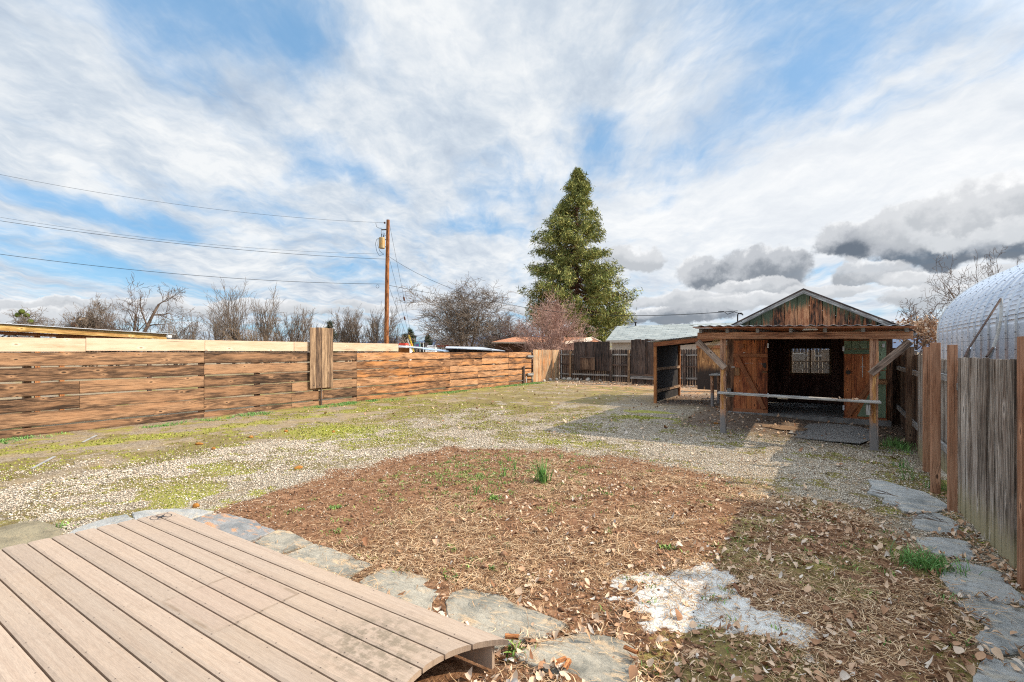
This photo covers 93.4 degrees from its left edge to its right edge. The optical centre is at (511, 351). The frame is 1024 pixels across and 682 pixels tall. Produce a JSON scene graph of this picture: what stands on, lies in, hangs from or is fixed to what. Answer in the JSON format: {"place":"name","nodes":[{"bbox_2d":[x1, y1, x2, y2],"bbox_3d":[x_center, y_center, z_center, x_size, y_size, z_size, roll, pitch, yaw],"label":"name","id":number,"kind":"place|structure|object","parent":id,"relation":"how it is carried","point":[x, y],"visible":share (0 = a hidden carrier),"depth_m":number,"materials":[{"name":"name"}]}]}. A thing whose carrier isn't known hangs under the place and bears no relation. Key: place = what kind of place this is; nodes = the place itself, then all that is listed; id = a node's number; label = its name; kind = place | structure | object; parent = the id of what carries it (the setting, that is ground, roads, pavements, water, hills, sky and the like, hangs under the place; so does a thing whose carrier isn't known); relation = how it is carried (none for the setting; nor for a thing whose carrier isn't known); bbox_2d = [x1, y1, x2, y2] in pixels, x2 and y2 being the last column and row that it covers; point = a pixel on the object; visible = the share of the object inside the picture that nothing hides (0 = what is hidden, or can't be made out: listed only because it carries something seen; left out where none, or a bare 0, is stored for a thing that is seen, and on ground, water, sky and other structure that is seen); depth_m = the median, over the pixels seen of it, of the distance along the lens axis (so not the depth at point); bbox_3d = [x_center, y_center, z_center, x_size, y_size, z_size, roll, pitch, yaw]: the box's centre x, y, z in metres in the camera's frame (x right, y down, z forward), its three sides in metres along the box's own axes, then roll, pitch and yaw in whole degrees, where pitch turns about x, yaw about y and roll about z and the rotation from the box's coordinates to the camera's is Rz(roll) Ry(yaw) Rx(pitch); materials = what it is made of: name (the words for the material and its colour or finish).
{"place":"outdoors","nodes":[
{"label":"outdoors","id":0,"kind":"place"},
{"bbox_2d":[0,406,1022,681],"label":"gravel","id":1,"kind":"structure","parent":0,"point":[148,472],"depth_m":8.05,"materials":[{"name":"gravel"}]},
{"bbox_2d":[0,352,1023,681],"bbox_3d":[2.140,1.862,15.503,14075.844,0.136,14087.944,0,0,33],"label":"ground","id":2,"kind":"structure","parent":0,"point":[620,404],"depth_m":6.01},
{"bbox_2d":[0,307,56,352],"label":"bare tree","id":3,"kind":"object","parent":2,"relation":"on","point":[24,316],"visible":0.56,"depth_m":75.26,"materials":[{"name":"green plant"}]},
{"bbox_2d":[0,520,63,549],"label":"flagstone","id":4,"kind":"object","parent":2,"relation":"on","point":[25,532],"visible":0.46,"depth_m":4.85,"materials":[{"name":"brown stone"}]},
{"bbox_2d":[31,456,55,468],"bbox_3d":[-7.692,1.810,7.929,0.040,0.012,0.978,0,0,-29],"label":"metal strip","id":5,"kind":"object","parent":2,"relation":"on","point":[41,463],"visible":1,"depth_m":7.87,"materials":[{"name":"grey metal"}]},
{"bbox_2d":[0,323,167,411],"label":"carport","id":6,"kind":"object","parent":2,"relation":"on","point":[37,331],"visible":0.67,"depth_m":13.16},
{"bbox_2d":[56,295,119,366],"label":"bare tree","id":7,"kind":"object","parent":2,"relation":"on","point":[88,319],"visible":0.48,"depth_m":51.35,"materials":[{"name":"brown plant"}]},
{"bbox_2d":[70,514,132,533],"bbox_3d":[-4.267,1.844,4.989,0.448,0.060,0.808,0,0,-23],"label":"flagstone","id":8,"kind":"object","parent":2,"relation":"on","point":[110,520],"visible":0.31,"depth_m":5.13,"materials":[{"name":"grey stone"}]},
{"bbox_2d":[93,308,136,365],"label":"bare tree","id":9,"kind":"object","parent":2,"relation":"on","point":[109,326],"visible":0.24,"depth_m":46.09,"materials":[{"name":"brown plant"}]},
{"bbox_2d":[101,290,158,365],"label":"bare tree","id":10,"kind":"object","parent":2,"relation":"on","point":[133,320],"visible":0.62,"depth_m":44.86,"materials":[{"name":"brown plant"}]},
{"bbox_2d":[118,271,199,365],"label":"bare tree","id":11,"kind":"object","parent":2,"relation":"on","point":[153,314],"visible":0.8,"depth_m":45.43,"materials":[{"name":"grey plant"}]},
{"bbox_2d":[132,508,213,519],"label":"flagstone","id":12,"kind":"object","parent":2,"relation":"on","point":[191,513],"visible":0.43,"depth_m":5.45,"materials":[{"name":"grey stone"}]},
{"bbox_2d":[148,309,208,364],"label":"bare tree","id":13,"kind":"object","parent":2,"relation":"on","point":[175,335],"visible":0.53,"depth_m":43.76,"materials":[{"name":"brown plant"}]},
{"bbox_2d":[196,299,248,363],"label":"bare tree","id":14,"kind":"object","parent":2,"relation":"on","point":[215,331],"visible":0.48,"depth_m":50.07,"materials":[{"name":"brown plant"}]},
{"bbox_2d":[199,277,261,363],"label":"bare tree","id":15,"kind":"object","parent":2,"relation":"on","point":[227,305],"visible":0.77,"depth_m":46.69,"materials":[{"name":"brown plant"}]},
{"bbox_2d":[193,513,274,541],"bbox_3d":[-2.936,1.844,5.049,1.141,0.060,0.443,0,0,33],"label":"flagstone","id":16,"kind":"object","parent":2,"relation":"on","point":[250,530],"visible":0.53,"depth_m":5.04,"materials":[{"name":"stone"}]},
{"bbox_2d":[1,329,484,352],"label":"distant brush","id":17,"kind":"object","parent":2,"relation":"on","point":[402,341],"visible":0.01,"depth_m":103.36,"materials":[{"name":"brown plant"}]},
{"bbox_2d":[220,312,283,363],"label":"bare tree","id":18,"kind":"object","parent":2,"relation":"on","point":[251,337],"visible":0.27,"depth_m":45.27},
{"bbox_2d":[0,511,507,681],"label":"deck","id":19,"kind":"structure","parent":2,"relation":"on","point":[170,596],"depth_m":3.00,"materials":[{"name":"wood"}]},
{"bbox_2d":[237,283,290,352],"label":"bare tree","id":20,"kind":"object","parent":2,"relation":"on","point":[261,320],"visible":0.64,"depth_m":47.08,"materials":[{"name":"brown plant"}]},
{"bbox_2d":[0,337,533,438],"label":"plank fence","id":21,"kind":"object","parent":2,"relation":"on","point":[68,351],"visible":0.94,"depth_m":13.18,"materials":[{"name":"brown wood"}]},
{"bbox_2d":[310,327,332,404],"bbox_3d":[-6.558,0.505,16.578,0.093,2.689,0.912,0,0,33],"label":"hanging board panel","id":22,"kind":"object","parent":21,"relation":"attached to","point":[321,357],"visible":0.99,"depth_m":16.54,"materials":[{"name":"wood"}]},
{"bbox_2d":[0,382,540,443],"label":"grass fringe","id":23,"kind":"object","parent":2,"relation":"on","point":[2,440],"depth_m":14.14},
{"bbox_2d":[255,529,311,553],"bbox_3d":[-2.236,1.844,4.637,0.633,0.060,0.384,0,0,42],"label":"flagstone","id":24,"kind":"object","parent":2,"relation":"on","point":[285,539],"visible":0.58,"depth_m":4.62,"materials":[{"name":"grey stone"}]},
{"bbox_2d":[261,304,318,362],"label":"bare tree","id":25,"kind":"object","parent":2,"relation":"on","point":[297,336],"visible":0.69,"depth_m":43.78,"materials":[{"name":"brown plant"}]},
{"bbox_2d":[285,544,372,578],"bbox_3d":[-1.613,1.844,4.175,0.879,0.060,0.428,0,0,33],"label":"flagstone","id":26,"kind":"object","parent":2,"relation":"on","point":[309,555],"visible":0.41,"depth_m":4.20,"materials":[{"name":"grey stone"}]},
{"bbox_2d":[324,320,338,361],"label":"conifer","id":27,"kind":"object","parent":2,"relation":"on","point":[328,325],"visible":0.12,"depth_m":59.93,"materials":[{"name":"green plant"}]},
{"bbox_2d":[327,504,354,509],"bbox_3d":[-2.041,1.822,5.672,0.337,0.059,0.248,0,0,33],"label":"weed","id":28,"kind":"object","parent":2,"relation":"on","point":[337,506],"visible":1,"depth_m":5.66,"materials":[{"name":"green plant"}]},
{"bbox_2d":[323,306,363,361],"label":"bare tree","id":29,"kind":"object","parent":2,"relation":"on","point":[343,337],"visible":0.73,"depth_m":55.17,"materials":[{"name":"brown plant"}]},
{"bbox_2d":[344,306,384,360],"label":"bare tree","id":30,"kind":"object","parent":2,"relation":"on","point":[355,325],"visible":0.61,"depth_m":55.81,"materials":[{"name":"brown plant"}]},
{"bbox_2d":[357,300,403,360],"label":"bare tree","id":31,"kind":"object","parent":2,"relation":"on","point":[374,340],"visible":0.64,"depth_m":54.86,"materials":[{"name":"grey plant"}]},
{"bbox_2d":[375,219,389,376],"bbox_3d":[-9.075,-3.741,33.850,0.971,11.146,0.475,0,0,-20],"label":"utility pole","id":32,"kind":"object","parent":2,"relation":"on","point":[386,317],"visible":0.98,"depth_m":33.88,"materials":[{"name":"brown wood"}]},
{"bbox_2d":[1,254,359,283],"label":"power line","id":33,"kind":"object","parent":32,"relation":"attached to","point":[183,274],"visible":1,"depth_m":30.58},
{"bbox_2d":[1,217,363,253],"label":"power line","id":34,"kind":"object","parent":32,"relation":"attached to","point":[181,241],"visible":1,"depth_m":30.57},
{"bbox_2d":[4,221,374,258],"bbox_3d":[-22.865,-7.562,29.999,29.001,2.084,0.022,0,0,-16],"label":"power line","id":35,"kind":"object","parent":32,"relation":"attached to","point":[185,244],"visible":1,"depth_m":30.56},
{"bbox_2d":[0,174,381,222],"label":"power line","id":36,"kind":"object","parent":32,"relation":"attached to","point":[186,205],"visible":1,"depth_m":30.55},
{"bbox_2d":[390,257,732,315],"bbox_3d":[-0.706,-4.055,24.857,0.020,5.478,24.376,0,0,-41],"label":"service drop","id":37,"kind":"object","parent":32,"relation":"attached to","point":[587,314],"visible":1,"depth_m":19.45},
{"bbox_2d":[359,568,437,609],"bbox_3d":[-0.831,1.844,3.707,0.796,0.060,0.478,0,0,33],"label":"flagstone","id":38,"kind":"object","parent":2,"relation":"on","point":[421,594],"visible":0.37,"depth_m":3.75,"materials":[{"name":"grey stone"}]},
{"bbox_2d":[399,343,412,359],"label":"red roofed shop","id":39,"kind":"structure","parent":2,"relation":"on","point":[403,344],"depth_m":80.30,"materials":[{"name":"paint"}]},
{"bbox_2d":[398,345,422,383],"bbox_3d":[-5.557,0.730,26.500,1.310,2.201,2.297,0,0,-11],"label":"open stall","id":40,"kind":"object","parent":2,"relation":"on","point":[405,350],"visible":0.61,"depth_m":26.00},
{"bbox_2d":[406,327,416,344],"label":"conifer","id":41,"kind":"object","parent":2,"relation":"on","point":[412,332],"visible":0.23,"depth_m":129.76,"materials":[{"name":"green plant"}]},
{"bbox_2d":[420,342,428,351],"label":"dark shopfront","id":42,"kind":"object","parent":2,"relation":"on","point":[423,345],"visible":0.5,"depth_m":92.00,"materials":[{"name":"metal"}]},
{"bbox_2d":[412,347,448,382],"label":"metal roofed shed","id":43,"kind":"structure","parent":2,"relation":"on","point":[429,359],"depth_m":27.00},
{"bbox_2d":[395,272,525,351],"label":"bare tree","id":44,"kind":"object","parent":2,"relation":"on","point":[463,331],"visible":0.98,"depth_m":40.42,"materials":[{"name":"grey plant"}]},
{"bbox_2d":[445,346,504,379],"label":"grey roofed shed","id":45,"kind":"structure","parent":2,"relation":"on","point":[465,349],"depth_m":29.20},
{"bbox_2d":[453,307,530,351],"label":"bare tree","id":46,"kind":"object","parent":2,"relation":"on","point":[500,335],"visible":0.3,"depth_m":59.16,"materials":[{"name":"brown plant"}]},
{"bbox_2d":[486,493,503,500],"bbox_3d":[-0.215,1.815,6.033,0.220,0.052,0.255,0,0,33],"label":"weed","id":47,"kind":"object","parent":2,"relation":"on","point":[494,497],"visible":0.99,"depth_m":6.02,"materials":[{"name":"green plant"}]},
{"bbox_2d":[472,313,534,345],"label":"bare tree","id":48,"kind":"object","parent":2,"relation":"on","point":[512,334],"visible":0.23,"depth_m":56.79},
{"bbox_2d":[445,588,568,652],"bbox_3d":[-0.115,1.844,3.362,0.625,0.060,0.850,0,0,-35],"label":"flagstone","id":49,"kind":"object","parent":2,"relation":"on","point":[460,606],"visible":0.63,"depth_m":3.31,"materials":[{"name":"grey stone"}]},
{"bbox_2d":[505,633,518,639],"bbox_3d":[0.000,1.776,3.015,0.090,0.028,0.034,0,0,10],"label":"bark curl","id":50,"kind":"object","parent":49,"relation":"on","point":[511,636],"visible":1,"depth_m":3.00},
{"bbox_2d":[0,398,1014,681],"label":"moss","id":51,"kind":"object","parent":2,"relation":"on","point":[316,428],"visible":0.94,"depth_m":10.12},
{"bbox_2d":[504,639,522,657],"bbox_3d":[-0.017,1.808,2.957,0.154,0.091,0.143,0,0,-33],"label":"weed","id":52,"kind":"object","parent":2,"relation":"on","point":[509,649],"visible":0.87,"depth_m":2.95,"materials":[{"name":"green plant"}]},
{"bbox_2d":[531,457,558,483],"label":"daffodil leaves","id":53,"kind":"object","parent":2,"relation":"on","point":[541,474],"visible":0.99,"depth_m":6.72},
{"bbox_2d":[529,350,561,381],"bbox_3d":[2.164,0.840,30.487,0.289,1.980,3.753,0,0,33],"label":"upright board fence","id":54,"kind":"object","parent":2,"relation":"on","point":[546,365],"visible":0.87,"depth_m":30.30,"materials":[{"name":"wood"}]},
{"bbox_2d":[500,287,595,363],"bbox_3d":[2.800,-1.599,37.419,6.731,7.596,8.545,0,0,-14],"label":"bare tree","id":55,"kind":"object","parent":2,"relation":"on","point":[557,334],"visible":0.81,"depth_m":36.44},
{"bbox_2d":[532,318,598,370],"bbox_3d":[4.322,-0.346,38.230,5.144,5.071,6.135,0,0,17],"label":"bare tree","id":56,"kind":"object","parent":2,"relation":"on","point":[583,338],"visible":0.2,"depth_m":38.82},
{"bbox_2d":[515,633,639,681],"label":"flagstone","id":57,"kind":"object","parent":2,"relation":"on","point":[591,663],"visible":0.61,"depth_m":2.87,"materials":[{"name":"grey stone"}]},
{"bbox_2d":[552,656,566,664],"bbox_3d":[0.275,1.776,2.773,0.090,0.028,0.034,0,0,-34],"label":"bark curl","id":58,"kind":"object","parent":57,"relation":"on","point":[561,659],"visible":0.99,"depth_m":2.77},
{"bbox_2d":[562,658,571,669],"bbox_3d":[0.310,1.776,2.740,0.034,0.028,0.090,0,0,25],"label":"bark curl","id":59,"kind":"object","parent":57,"relation":"on","point":[568,662],"visible":1,"depth_m":2.74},
{"bbox_2d":[623,645,638,654],"bbox_3d":[0.708,1.776,2.874,0.090,0.028,0.034,0,0,41],"label":"bark curl","id":60,"kind":"object","parent":57,"relation":"on","point":[630,649],"visible":1,"depth_m":2.87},
{"bbox_2d":[515,165,642,347],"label":"conifer","id":61,"kind":"object","parent":2,"relation":"on","point":[569,274],"visible":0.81,"depth_m":53.07,"materials":[{"name":"green plant"}]},
{"bbox_2d":[197,443,1023,681],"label":"straw litter","id":62,"kind":"object","parent":2,"relation":"on","point":[681,567],"visible":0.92,"depth_m":4.03,"materials":[{"name":"plant"}]},
{"bbox_2d":[215,443,1016,681],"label":"soil crumbs","id":63,"kind":"object","parent":2,"relation":"on","point":[737,663],"visible":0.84,"depth_m":4.90,"materials":[{"name":"soil"}]},
{"bbox_2d":[308,380,929,477],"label":"scattered leaves","id":64,"kind":"object","parent":2,"relation":"on","point":[757,420],"visible":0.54,"depth_m":13.72,"materials":[{"name":"brown plant"}]},
{"bbox_2d":[260,449,978,678],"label":"seedlings","id":65,"kind":"object","parent":2,"relation":"on","point":[471,478],"visible":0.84,"depth_m":6.13,"materials":[{"name":"green plant"}]},
{"bbox_2d":[632,379,653,384],"bbox_3d":[7.328,1.656,26.886,1.421,0.313,0.027,0,0,42],"label":"board skirt","id":66,"kind":"object","parent":2,"relation":"on","point":[634,381],"visible":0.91,"depth_m":26.91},
{"bbox_2d":[265,426,1023,681],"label":"leaf litter","id":67,"kind":"object","parent":2,"relation":"on","point":[844,675],"visible":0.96,"depth_m":3.58,"materials":[{"name":"plant"}]},
{"bbox_2d":[658,541,676,549],"bbox_3d":[1.469,1.818,4.519,0.205,0.061,0.210,0,0,33],"label":"weed","id":68,"kind":"object","parent":2,"relation":"on","point":[666,546],"visible":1,"depth_m":4.51,"materials":[{"name":"green plant"}]},
{"bbox_2d":[647,336,726,402],"bbox_3d":[7.084,0.601,18.193,2.840,2.559,3.900,0,0,33],"label":"lean to","id":69,"kind":"object","parent":2,"relation":"on","point":[666,368],"visible":0.8,"depth_m":18.39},
{"bbox_2d":[560,349,828,385],"bbox_3d":[9.713,0.833,26.034,17.786,1.994,0.260,0,0,42],"label":"back fence","id":70,"kind":"object","parent":2,"relation":"on","point":[624,365],"visible":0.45,"depth_m":28.78,"materials":[{"name":"grey wood"}]},
{"bbox_2d":[573,341,609,375],"bbox_3d":[4.934,0.407,30.196,2.672,2.131,0.087,0,0,42],"label":"tall board panel","id":71,"kind":"object","parent":70,"relation":"attached to","point":[598,351],"visible":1,"depth_m":30.02,"materials":[{"name":"brown wood"}]},
{"bbox_2d":[580,358,594,369],"bbox_3d":[4.740,0.749,30.306,1.078,0.736,0.025,0,0,42],"label":"boarded hatch","id":72,"kind":"object","parent":71,"relation":"attached to","point":[588,364],"visible":1,"depth_m":30.29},
{"bbox_2d":[630,339,655,379],"bbox_3d":[7.277,0.397,26.825,1.509,2.232,0.086,0,0,42],"label":"tall board panel","id":73,"kind":"object","parent":70,"relation":"attached to","point":[642,357],"visible":0.93,"depth_m":26.86,"materials":[{"name":"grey wood"}]},
{"bbox_2d":[696,345,726,389],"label":"orange board wall","id":74,"kind":"structure","parent":2,"relation":"on","point":[707,365],"depth_m":22.61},
{"bbox_2d":[709,373,726,406],"bbox_3d":[7.271,1.300,16.532,0.700,1.120,1.500,0,0,33],"label":"work bench","id":75,"kind":"object","parent":2,"relation":"on","point":[712,386],"visible":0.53,"depth_m":16.14,"materials":[{"name":"grey wood"}]},
{"bbox_2d":[762,424,807,430],"bbox_3d":[6.635,1.851,11.819,1.076,0.012,0.707,0,0,60],"label":"loose plank","id":76,"kind":"object","parent":2,"relation":"on","point":[785,427],"visible":0.95,"depth_m":11.78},
{"bbox_2d":[690,288,915,450],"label":"wooden shed","id":77,"kind":"structure","parent":2,"relation":"on","point":[756,366],"depth_m":13.35,"materials":[{"name":"brown wood"}]},
{"bbox_2d":[732,340,767,412],"bbox_3d":[7.070,0.726,14.365,0.970,2.149,0.092,0,0,33],"label":"door","id":78,"kind":"structure","parent":77,"relation":"in","point":[742,356],"depth_m":14.33,"materials":[{"name":"orange wood"}]},
{"bbox_2d":[790,347,831,374],"bbox_3d":[10.593,0.315,17.128,1.257,0.986,0.055,0,0,33],"label":"window","id":79,"kind":"structure","parent":77,"relation":"in","point":[830,348],"depth_m":17.07,"materials":[{"name":"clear glass"}]},
{"bbox_2d":[843,340,886,420],"bbox_3d":[9.415,0.775,12.866,0.945,2.190,0.100,0,0,33],"label":"door","id":80,"kind":"structure","parent":77,"relation":"in","point":[859,351],"depth_m":12.92,"materials":[{"name":"orange wood"}]},
{"bbox_2d":[795,423,868,443],"bbox_3d":[7.576,1.871,11.295,1.340,0.012,2.936,0,0,38],"label":"floor mat","id":81,"kind":"object","parent":2,"relation":"on","point":[842,433],"visible":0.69,"depth_m":11.03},
{"bbox_2d":[789,430,805,433],"bbox_3d":[6.598,1.856,11.149,0.337,0.012,0.496,0,0,33],"label":"loose plank","id":82,"kind":"object","parent":81,"relation":"on","point":[797,432],"visible":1,"depth_m":11.08,"materials":[{"name":"grey wood"}]},
{"bbox_2d":[867,479,946,513],"bbox_3d":[5.157,1.919,6.394,0.766,0.088,1.688,0,0,18],"label":"flagstone","id":83,"kind":"object","parent":2,"relation":"on","point":[909,499],"visible":0.7,"depth_m":6.23,"materials":[{"name":"grey stone"}]},
{"bbox_2d":[879,434,946,489],"bbox_3d":[6.925,1.826,8.547,0.720,0.207,4.524,0,0,33],"label":"grass fringe","id":84,"kind":"object","parent":2,"relation":"on","point":[899,445],"depth_m":9.28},
{"bbox_2d":[892,290,943,354],"bbox_3d":[28.691,-1.183,32.668,4.996,6.782,7.172,0,0,11],"label":"bare tree","id":85,"kind":"object","parent":2,"relation":"on","point":[926,330],"visible":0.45,"depth_m":32.69,"materials":[{"name":"brown plant"}]},
{"bbox_2d":[912,513,959,535],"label":"flagstone","id":86,"kind":"object","parent":2,"relation":"on","point":[922,524],"visible":0.66,"depth_m":5.24,"materials":[{"name":"grey stone"}]},
{"bbox_2d":[900,512,946,522],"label":"twigs","id":87,"kind":"object","parent":86,"relation":"on","point":[924,517],"visible":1,"depth_m":5.19,"materials":[{"name":"wood"}]},
{"bbox_2d":[881,536,995,580],"bbox_3d":[3.613,1.780,4.094,0.773,0.156,0.661,0,0,33],"label":"grass tuft","id":88,"kind":"object","parent":2,"relation":"on","point":[929,562],"visible":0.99,"depth_m":4.11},
{"bbox_2d":[916,537,974,560],"bbox_3d":[4.130,1.876,4.577,0.441,0.075,0.634,0,0,33],"label":"flagstone","id":89,"kind":"object","parent":2,"relation":"on","point":[950,546],"visible":0.6,"depth_m":4.58,"materials":[{"name":"grey stone"}]},
{"bbox_2d":[934,591,957,603],"bbox_3d":[3.190,1.790,3.548,0.157,0.100,0.101,0,0,8],"label":"grass tuft","id":90,"kind":"object","parent":2,"relation":"on","point":[943,596],"visible":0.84,"depth_m":3.53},
{"bbox_2d":[921,254,971,320],"bbox_3d":[36.014,-2.817,38.255,6.303,10.014,5.954,0,0,8],"label":"bare tree","id":91,"kind":"object","parent":2,"relation":"on","point":[949,292],"visible":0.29,"depth_m":38.13,"materials":[{"name":"brown plant"}]},
{"bbox_2d":[893,336,1023,591],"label":"picket fence","id":92,"kind":"object","parent":2,"relation":"on","point":[960,421],"visible":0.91,"depth_m":5.13,"materials":[{"name":"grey wood"}]},
{"bbox_2d":[937,262,1023,359],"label":"arched metal hut","id":93,"kind":"object","parent":2,"relation":"on","point":[964,315],"visible":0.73,"depth_m":14.25,"materials":[{"name":"white paint"}]},
{"bbox_2d":[940,562,1023,606],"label":"flagstone","id":94,"kind":"object","parent":2,"relation":"on","point":[975,582],"visible":0.59,"depth_m":3.79,"materials":[{"name":"grey stone"}]},
{"bbox_2d":[948,247,1017,293],"bbox_3d":[36.594,-3.031,34.526,5.001,10.409,7.244,0,0,-35],"label":"bare tree","id":95,"kind":"object","parent":2,"relation":"on","point":[988,272],"visible":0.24,"depth_m":35.22,"materials":[{"name":"grey plant"}]},
{"bbox_2d":[964,298,1002,357],"bbox_3d":[9.074,-0.469,9.290,1.663,1.188,0.280,0,0,-31],"label":"pipe tripod","id":96,"kind":"object","parent":2,"relation":"on","point":[993,347],"visible":0.98,"depth_m":9.48,"materials":[{"name":"metal"}]},
{"bbox_2d":[954,598,1023,656],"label":"flagstone","id":97,"kind":"object","parent":2,"relation":"on","point":[1005,626],"visible":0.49,"depth_m":3.21,"materials":[{"name":"grey stone"}]},
{"bbox_2d":[973,658,1023,681],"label":"flagstone","id":98,"kind":"object","parent":2,"relation":"on","point":[989,667],"visible":0.89,"depth_m":2.73,"materials":[{"name":"grey stone"}]},
{"bbox_2d":[0,0,1023,341],"label":"sky","id":99,"kind":"structure","parent":0,"point":[739,156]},
{"bbox_2d":[141,335,932,351],"bbox_3d":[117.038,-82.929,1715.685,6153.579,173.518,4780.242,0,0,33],"label":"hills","id":100,"kind":"structure","parent":0,"point":[897,344],"depth_m":2263.41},
{"bbox_2d":[492,337,599,371],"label":"orange roofed house","id":101,"kind":"structure","parent":0,"point":[507,343],"depth_m":44.95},
{"bbox_2d":[606,322,732,377],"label":"beige garage","id":102,"kind":"structure","parent":0,"point":[620,337],"depth_m":34.06,"materials":[{"name":"grey"}]},
{"bbox_2d":[792,364,801,372],"bbox_3d":[10.816,0.628,18.294,0.348,0.360,0.328,0,0,33],"label":"storage box","id":103,"kind":"object","parent":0,"point":[796,368],"visible":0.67,"depth_m":18.16,"materials":[{"name":"white paint"}]},
{"bbox_2d":[792,353,803,360],"bbox_3d":[10.849,0.195,18.272,0.388,0.280,0.328,0,0,33],"label":"storage box","id":104,"kind":"object","parent":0,"point":[797,356],"visible":1,"depth_m":18.14,"materials":[{"name":"white paint"}]},
{"bbox_2d":[808,350,814,360],"bbox_3d":[11.203,0.135,18.047,0.228,0.400,0.328,0,0,33],"label":"storage box","id":105,"kind":"object","parent":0,"point":[812,355],"visible":1,"depth_m":17.90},
{"bbox_2d":[809,365,816,372],"bbox_3d":[11.246,0.648,18.020,0.268,0.320,0.328,0,0,33],"label":"storage box","id":106,"kind":"object","parent":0,"point":[813,368],"visible":0.79,"depth_m":17.88,"materials":[{"name":"white paint"}]},
{"bbox_2d":[822,350,828,360],"bbox_3d":[11.684,0.125,17.740,0.508,0.420,0.328,0,0,33],"label":"storage box","id":107,"kind":"object","parent":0,"point":[825,355],"visible":0.42,"depth_m":17.68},
{"bbox_2d":[823,363,828,372],"bbox_3d":[11.730,0.618,17.711,0.558,0.380,0.328,0,0,33],"label":"storage box","id":108,"kind":"object","parent":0,"point":[825,367],"visible":0.33,"depth_m":17.68,"materials":[{"name":"white paint"}]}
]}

